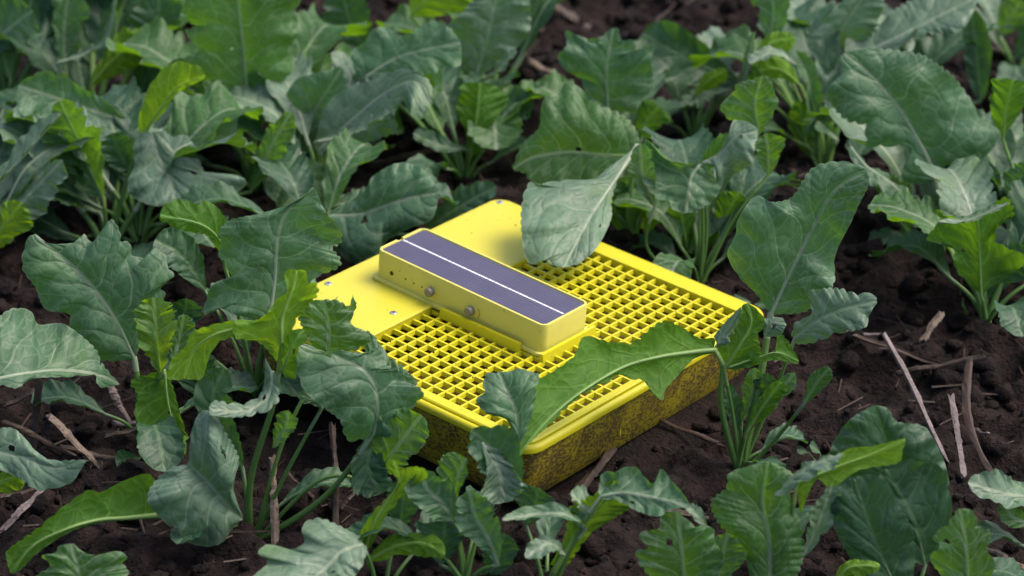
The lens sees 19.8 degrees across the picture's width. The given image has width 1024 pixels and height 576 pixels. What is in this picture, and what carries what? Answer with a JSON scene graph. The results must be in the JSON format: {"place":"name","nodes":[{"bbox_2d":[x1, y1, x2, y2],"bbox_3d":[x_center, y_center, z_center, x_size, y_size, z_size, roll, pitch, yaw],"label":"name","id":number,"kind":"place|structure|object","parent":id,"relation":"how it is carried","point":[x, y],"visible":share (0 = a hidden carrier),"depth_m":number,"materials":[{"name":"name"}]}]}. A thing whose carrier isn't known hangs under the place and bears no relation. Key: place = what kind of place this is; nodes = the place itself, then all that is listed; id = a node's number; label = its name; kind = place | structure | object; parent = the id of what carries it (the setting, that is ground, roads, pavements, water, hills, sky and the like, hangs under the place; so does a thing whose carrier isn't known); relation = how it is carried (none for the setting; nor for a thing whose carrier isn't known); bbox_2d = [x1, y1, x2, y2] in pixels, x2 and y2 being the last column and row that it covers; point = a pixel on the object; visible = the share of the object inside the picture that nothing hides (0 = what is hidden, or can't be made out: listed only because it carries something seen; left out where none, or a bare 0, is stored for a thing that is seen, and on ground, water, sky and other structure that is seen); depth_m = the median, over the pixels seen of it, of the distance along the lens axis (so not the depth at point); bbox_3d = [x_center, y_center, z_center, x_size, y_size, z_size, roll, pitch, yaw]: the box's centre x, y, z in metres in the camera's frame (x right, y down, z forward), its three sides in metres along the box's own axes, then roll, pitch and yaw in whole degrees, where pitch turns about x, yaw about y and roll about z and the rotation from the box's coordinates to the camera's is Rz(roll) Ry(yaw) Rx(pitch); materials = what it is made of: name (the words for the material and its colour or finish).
{"place":"outdoors","nodes":[
{"label":"outdoors","id":0,"kind":"place"},
{"bbox_2d":[0,0,1023,575],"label":"ground","id":1,"kind":"structure","parent":0,"point":[714,468],"depth_m":2.05,"materials":[{"name":"soil"}]},
{"bbox_2d":[0,487,36,498],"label":"straw stalk","id":2,"kind":"object","parent":1,"relation":"on","point":[6,495],"visible":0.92,"depth_m":1.90,"materials":[{"name":"plant"}]},
{"bbox_2d":[3,388,34,406],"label":"straw stalk","id":3,"kind":"object","parent":1,"relation":"on","point":[19,398],"visible":0.72,"depth_m":2.02,"materials":[{"name":"plant"}]},
{"bbox_2d":[0,490,43,532],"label":"straw stalk","id":4,"kind":"object","parent":1,"relation":"on","point":[21,509],"visible":0.96,"depth_m":1.88,"materials":[{"name":"beige plant"}]},
{"bbox_2d":[0,0,54,112],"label":"leafy plant","id":5,"kind":"object","parent":1,"relation":"on","point":[18,20],"visible":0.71,"depth_m":2.41,"materials":[{"name":"green plant"}]},
{"bbox_2d":[29,377,43,450],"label":"straw stalk","id":6,"kind":"object","parent":1,"relation":"on","point":[36,399],"visible":0.88,"depth_m":1.97,"materials":[{"name":"brown plant"}]},
{"bbox_2d":[0,427,85,493],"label":"leafy plant","id":7,"kind":"object","parent":1,"relation":"on","point":[23,463],"visible":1,"depth_m":1.86,"materials":[{"name":"green plant"}]},
{"bbox_2d":[1,419,89,466],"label":"straw stalk","id":8,"kind":"object","parent":1,"relation":"on","point":[33,435],"visible":0.98,"depth_m":1.95,"materials":[{"name":"plant"}]},
{"bbox_2d":[0,112,95,246],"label":"leafy plant","id":9,"kind":"object","parent":1,"relation":"on","point":[27,203],"visible":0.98,"depth_m":2.18,"materials":[{"name":"green plant"}]},
{"bbox_2d":[46,413,104,468],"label":"straw stalk","id":10,"kind":"object","parent":1,"relation":"on","point":[68,434],"visible":1,"depth_m":1.95,"materials":[{"name":"beige plant"}]},
{"bbox_2d":[36,544,128,575],"bbox_3d":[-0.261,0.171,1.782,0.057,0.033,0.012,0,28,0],"label":"leafy plant","id":11,"kind":"object","parent":1,"relation":"on","point":[69,560],"visible":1,"depth_m":1.78,"materials":[{"name":"green plant"}]},
{"bbox_2d":[0,0,189,110],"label":"leafy plant","id":12,"kind":"object","parent":1,"relation":"on","point":[73,46],"visible":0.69,"depth_m":2.39,"materials":[{"name":"green plant"}]},
{"bbox_2d":[59,444,150,468],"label":"straw stalk","id":13,"kind":"object","parent":1,"relation":"on","point":[141,464],"visible":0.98,"depth_m":1.95,"materials":[{"name":"brown plant"}]},
{"bbox_2d":[107,386,130,421],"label":"straw stalk","id":14,"kind":"object","parent":1,"relation":"on","point":[115,398],"visible":0.8,"depth_m":2.01,"materials":[{"name":"beige plant"}]},
{"bbox_2d":[104,426,136,436],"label":"straw stalk","id":15,"kind":"object","parent":1,"relation":"on","point":[121,432],"visible":0.88,"depth_m":1.99,"materials":[{"name":"plant"}]},
{"bbox_2d":[112,420,135,426],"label":"straw stalk","id":16,"kind":"object","parent":1,"relation":"on","point":[119,424],"visible":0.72,"depth_m":2.00,"materials":[{"name":"beige plant"}]},
{"bbox_2d":[115,449,140,466],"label":"weed seedling","id":17,"kind":"object","parent":1,"relation":"on","point":[122,455],"visible":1,"depth_m":1.94,"materials":[{"name":"green plant"}]},
{"bbox_2d":[0,219,257,471],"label":"leafy plant","id":18,"kind":"object","parent":1,"relation":"on","point":[105,292],"visible":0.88,"depth_m":1.96,"materials":[{"name":"green plant"}]},
{"bbox_2d":[0,61,257,257],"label":"leafy plant","id":19,"kind":"object","parent":1,"relation":"on","point":[44,93],"visible":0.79,"depth_m":2.22,"materials":[{"name":"green plant"}]},
{"bbox_2d":[2,76,295,247],"bbox_3d":[-0.281,-0.088,2.230,0.215,0.106,0.158,14,31,24],"label":"leafy plant","id":20,"kind":"object","parent":1,"relation":"on","point":[197,119],"visible":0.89,"depth_m":2.22,"materials":[{"name":"green plant"}]},
{"bbox_2d":[6,269,428,572],"bbox_3d":[-0.188,0.088,1.830,0.267,0.194,0.078,-7,28,-13],"label":"leafy plant","id":21,"kind":"object","parent":1,"relation":"on","point":[371,394],"visible":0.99,"depth_m":1.83,"materials":[{"name":"green plant"}]},
{"bbox_2d":[106,0,403,207],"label":"leafy plant","id":22,"kind":"object","parent":1,"relation":"on","point":[230,44],"visible":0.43,"depth_m":2.31,"materials":[{"name":"green plant"}]},
{"bbox_2d":[153,187,364,397],"bbox_3d":[-0.174,0.007,2.011,0.148,0.161,0.126,0,28,0],"label":"leafy plant","id":23,"kind":"object","parent":1,"relation":"on","point":[260,254],"visible":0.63,"depth_m":2.00,"materials":[{"name":"green plant"}]},
{"bbox_2d":[268,454,279,544],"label":"straw stalk","id":24,"kind":"object","parent":1,"relation":"on","point":[274,516],"visible":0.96,"depth_m":1.87,"materials":[{"name":"plant"}]},
{"bbox_2d":[284,470,314,500],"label":"straw stalk","id":25,"kind":"object","parent":1,"relation":"on","point":[312,496],"visible":0.62,"depth_m":1.93,"materials":[{"name":"plant"}]},
{"bbox_2d":[229,51,436,199],"bbox_3d":[-0.155,-0.127,2.293,0.193,0.112,0.166,0,28,0],"label":"leafy plant","id":26,"kind":"object","parent":1,"relation":"on","point":[323,107],"visible":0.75,"depth_m":2.29,"materials":[{"name":"green plant"}]},
{"bbox_2d":[329,422,338,524],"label":"straw stalk","id":27,"kind":"object","parent":1,"relation":"on","point":[335,495],"visible":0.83,"depth_m":1.89,"materials":[{"name":"brown plant"}]},
{"bbox_2d":[182,127,496,264],"bbox_3d":[-0.137,-0.063,2.205,0.223,0.082,0.144,-19,33,-32],"label":"leafy plant","id":28,"kind":"object","parent":1,"relation":"on","point":[394,200],"visible":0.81,"depth_m":2.19,"materials":[{"name":"green plant"}]},
{"bbox_2d":[339,492,356,511],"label":"straw stalk","id":29,"kind":"object","parent":1,"relation":"on","point":[347,500],"visible":0.57,"depth_m":1.91,"materials":[{"name":"plant"}]},
{"bbox_2d":[253,460,444,575],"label":"leafy plant","id":30,"kind":"object","parent":1,"relation":"on","point":[327,548],"visible":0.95,"depth_m":1.77,"materials":[{"name":"green plant"}]},
{"bbox_2d":[366,147,431,166],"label":"straw stalk","id":31,"kind":"object","parent":1,"relation":"on","point":[401,156],"visible":0.94,"depth_m":2.36,"materials":[{"name":"brown plant"}]},
{"bbox_2d":[346,424,523,575],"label":"leafy plant","id":32,"kind":"object","parent":1,"relation":"on","point":[494,451],"visible":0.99,"depth_m":1.78,"materials":[{"name":"green plant"}]},
{"bbox_2d":[320,0,562,149],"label":"leafy plant","id":33,"kind":"object","parent":1,"relation":"on","point":[489,34],"visible":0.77,"depth_m":2.39,"materials":[{"name":"green plant"}]},
{"bbox_2d":[350,21,548,179],"bbox_3d":[-0.061,-0.152,2.338,0.166,0.143,0.149,-23,35,-37],"label":"leafy plant","id":34,"kind":"object","parent":1,"relation":"on","point":[433,48],"visible":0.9,"depth_m":2.32,"materials":[{"name":"green plant"}]},
{"bbox_2d":[256,200,763,503],"bbox_3d":[-0.001,0.039,2.038,0.250,0.057,0.271,24,34,33],"label":"insect trap","id":35,"kind":"object","parent":1,"relation":"on","point":[628,298],"visible":0.56,"depth_m":2.01,"materials":[{"name":"yellow plastic"}]},
{"bbox_2d":[373,228,586,356],"bbox_3d":[-0.023,0.002,2.029,0.156,0.024,0.057,25,34,32],"label":"sensor box","id":36,"kind":"object","parent":35,"relation":"on","point":[535,316],"visible":1,"depth_m":2.02,"materials":[{"name":"yellow plastic"}]},
{"bbox_2d":[0,0,1023,575],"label":"soil crumbs","id":37,"kind":"object","parent":1,"relation":"on","point":[592,546],"visible":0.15,"depth_m":2.05,"materials":[{"name":"brown soil"}]},
{"bbox_2d":[12,0,1023,575],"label":"straw bits","id":38,"kind":"object","parent":1,"relation":"on","point":[614,244],"visible":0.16,"depth_m":2.05,"materials":[{"name":"beige plant"}]},
{"bbox_2d":[518,64,528,68],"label":"straw stalk","id":39,"kind":"object","parent":1,"relation":"on","point":[521,66],"visible":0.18,"depth_m":2.49,"materials":[{"name":"brown plant"}]},
{"bbox_2d":[512,39,539,64],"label":"straw stalk","id":40,"kind":"object","parent":1,"relation":"on","point":[530,50],"visible":0.45,"depth_m":2.52,"materials":[{"name":"brown plant"}]},
{"bbox_2d":[534,28,544,46],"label":"straw stalk","id":41,"kind":"object","parent":1,"relation":"on","point":[540,33],"visible":0.36,"depth_m":2.56,"materials":[{"name":"brown plant"}]},
{"bbox_2d":[526,58,557,74],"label":"straw stalk","id":42,"kind":"object","parent":1,"relation":"on","point":[537,66],"visible":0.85,"depth_m":2.52,"materials":[{"name":"beige plant"}]},
{"bbox_2d":[555,4,591,29],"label":"straw stalk","id":43,"kind":"object","parent":1,"relation":"on","point":[573,16],"visible":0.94,"depth_m":2.62,"materials":[{"name":"beige plant"}]},
{"bbox_2d":[512,81,659,267],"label":"leafy plant","id":44,"kind":"object","parent":1,"relation":"on","point":[570,193],"visible":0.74,"depth_m":2.19,"materials":[{"name":"green plant"}]},
{"bbox_2d":[570,447,617,506],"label":"straw stalk","id":45,"kind":"object","parent":1,"relation":"on","point":[586,480],"visible":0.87,"depth_m":1.94,"materials":[{"name":"plant"}]},
{"bbox_2d":[502,467,689,575],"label":"leafy plant","id":46,"kind":"object","parent":1,"relation":"on","point":[617,493],"visible":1,"depth_m":1.78,"materials":[{"name":"green plant"}]},
{"bbox_2d":[525,28,696,143],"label":"leafy plant","id":47,"kind":"object","parent":1,"relation":"on","point":[611,69],"visible":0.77,"depth_m":2.31,"materials":[{"name":"green plant"}]},
{"bbox_2d":[631,501,708,518],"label":"straw stalk","id":48,"kind":"object","parent":1,"relation":"on","point":[685,513],"visible":0.18,"depth_m":1.89,"materials":[{"name":"brown plant"}]},
{"bbox_2d":[476,161,876,468],"bbox_3d":[0.104,0.044,1.891,0.287,0.211,0.095,-13,30,-23],"label":"leafy plant","id":49,"kind":"object","parent":1,"relation":"on","point":[781,256],"visible":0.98,"depth_m":1.91,"materials":[{"name":"green plant"}]},
{"bbox_2d":[611,20,754,137],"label":"leafy plant","id":50,"kind":"object","parent":1,"relation":"on","point":[677,45],"visible":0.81,"depth_m":2.41,"materials":[{"name":"green plant"}]},
{"bbox_2d":[659,418,723,445],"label":"straw stalk","id":51,"kind":"object","parent":1,"relation":"on","point":[692,432],"visible":1,"depth_m":1.99,"materials":[{"name":"plant"}]},
{"bbox_2d":[611,76,800,283],"bbox_3d":[0.127,-0.076,2.163,0.130,0.162,0.164,16,32,28],"label":"leafy plant","id":52,"kind":"object","parent":1,"relation":"on","point":[699,190],"visible":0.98,"depth_m":2.16,"materials":[{"name":"green plant"}]},
{"bbox_2d":[635,503,803,575],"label":"leafy plant","id":53,"kind":"object","parent":1,"relation":"on","point":[692,550],"visible":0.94,"depth_m":1.77,"materials":[{"name":"green plant"}]},
{"bbox_2d":[733,294,764,308],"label":"weed seedling","id":54,"kind":"object","parent":1,"relation":"on","point":[760,304],"visible":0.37,"depth_m":2.14,"materials":[{"name":"green plant"}]},
{"bbox_2d":[781,165,795,172],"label":"straw stalk","id":55,"kind":"object","parent":1,"relation":"on","point":[789,170],"visible":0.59,"depth_m":2.34,"materials":[{"name":"plant"}]},
{"bbox_2d":[689,0,917,166],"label":"leafy plant","id":56,"kind":"object","parent":1,"relation":"on","point":[785,55],"visible":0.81,"depth_m":2.34,"materials":[{"name":"green plant"}]},
{"bbox_2d":[710,438,905,575],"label":"leafy plant","id":57,"kind":"object","parent":1,"relation":"on","point":[753,505],"visible":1,"depth_m":1.77,"materials":[{"name":"green plant"}]},
{"bbox_2d":[797,440,820,460],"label":"weed seedling","id":58,"kind":"object","parent":1,"relation":"on","point":[813,447],"visible":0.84,"depth_m":1.96,"materials":[{"name":"green plant"}]},
{"bbox_2d":[833,330,879,336],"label":"straw stalk","id":59,"kind":"object","parent":1,"relation":"on","point":[872,334],"visible":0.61,"depth_m":2.10,"materials":[{"name":"beige plant"}]},
{"bbox_2d":[750,0,1010,154],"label":"leafy plant","id":60,"kind":"object","parent":1,"relation":"on","point":[955,26],"visible":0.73,"depth_m":2.37,"materials":[{"name":"green plant"}]},
{"bbox_2d":[853,334,940,363],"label":"straw stalk","id":61,"kind":"object","parent":1,"relation":"on","point":[898,348],"visible":0.92,"depth_m":2.08,"materials":[{"name":"brown plant"}]},
{"bbox_2d":[797,48,1022,250],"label":"leafy plant","id":62,"kind":"object","parent":1,"relation":"on","point":[899,112],"visible":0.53,"depth_m":2.19,"materials":[{"name":"green plant"}]},
{"bbox_2d":[881,332,949,462],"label":"straw stalk","id":63,"kind":"object","parent":1,"relation":"on","point":[910,382],"visible":0.98,"depth_m":1.98,"materials":[{"name":"beige plant"}]},
{"bbox_2d":[829,405,1023,575],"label":"leafy plant","id":64,"kind":"object","parent":1,"relation":"on","point":[892,519],"visible":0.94,"depth_m":1.80,"materials":[{"name":"green plant"}]},
{"bbox_2d":[919,311,944,341],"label":"straw stalk","id":65,"kind":"object","parent":1,"relation":"on","point":[935,320],"visible":1,"depth_m":2.11,"materials":[{"name":"beige plant"}]},
{"bbox_2d":[895,355,986,375],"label":"straw stalk","id":66,"kind":"object","parent":1,"relation":"on","point":[917,368],"visible":0.93,"depth_m":2.06,"materials":[{"name":"plant"}]},
{"bbox_2d":[868,155,1023,337],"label":"leafy plant","id":67,"kind":"object","parent":1,"relation":"on","point":[972,215],"visible":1,"depth_m":2.12,"materials":[{"name":"green plant"}]},
{"bbox_2d":[947,393,966,478],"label":"straw stalk","id":68,"kind":"object","parent":1,"relation":"on","point":[956,424],"visible":1,"depth_m":1.97,"materials":[{"name":"beige plant"}]},
{"bbox_2d":[944,70,969,84],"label":"straw stalk","id":69,"kind":"object","parent":1,"relation":"on","point":[961,81],"visible":0.17,"depth_m":2.51,"materials":[{"name":"plant"}]},
{"bbox_2d":[930,508,995,575],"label":"leafy plant","id":70,"kind":"object","parent":1,"relation":"on","point":[964,552],"visible":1,"depth_m":1.77,"materials":[{"name":"green plant"}]},
{"bbox_2d":[962,299,968,313],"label":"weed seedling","id":71,"kind":"object","parent":1,"relation":"on","point":[964,309],"visible":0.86,"depth_m":2.12,"materials":[{"name":"green plant"}]},
{"bbox_2d":[962,358,992,471],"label":"straw stalk","id":72,"kind":"object","parent":1,"relation":"on","point":[966,401],"visible":0.91,"depth_m":1.99,"materials":[{"name":"brown plant"}]},
{"bbox_2d":[974,427,989,433],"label":"straw stalk","id":73,"kind":"object","parent":1,"relation":"on","point":[978,430],"visible":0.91,"depth_m":1.99,"materials":[{"name":"plant"}]},
{"bbox_2d":[968,469,1023,547],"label":"leafy plant","id":74,"kind":"object","parent":1,"relation":"on","point":[1006,492],"visible":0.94,"depth_m":1.83,"materials":[{"name":"green plant"}]},
{"bbox_2d":[976,78,1023,246],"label":"leafy plant","id":75,"kind":"object","parent":1,"relation":"on","point":[1005,155],"visible":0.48,"depth_m":2.20,"materials":[{"name":"green plant"}]},
{"bbox_2d":[977,0,1023,81],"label":"leafy plant","id":76,"kind":"object","parent":1,"relation":"on","point":[1007,12],"visible":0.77,"depth_m":2.52,"materials":[{"name":"green plant"}]},
{"bbox_2d":[992,46,1013,53],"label":"straw stalk","id":77,"kind":"object","parent":1,"relation":"on","point":[995,49],"visible":0.38,"depth_m":2.57,"materials":[{"name":"beige plant"}]},
{"bbox_2d":[986,547,1023,569],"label":"straw stalk","id":78,"kind":"object","parent":1,"relation":"on","point":[995,553],"visible":0.56,"depth_m":1.85,"materials":[{"name":"beige plant"}]}
]}

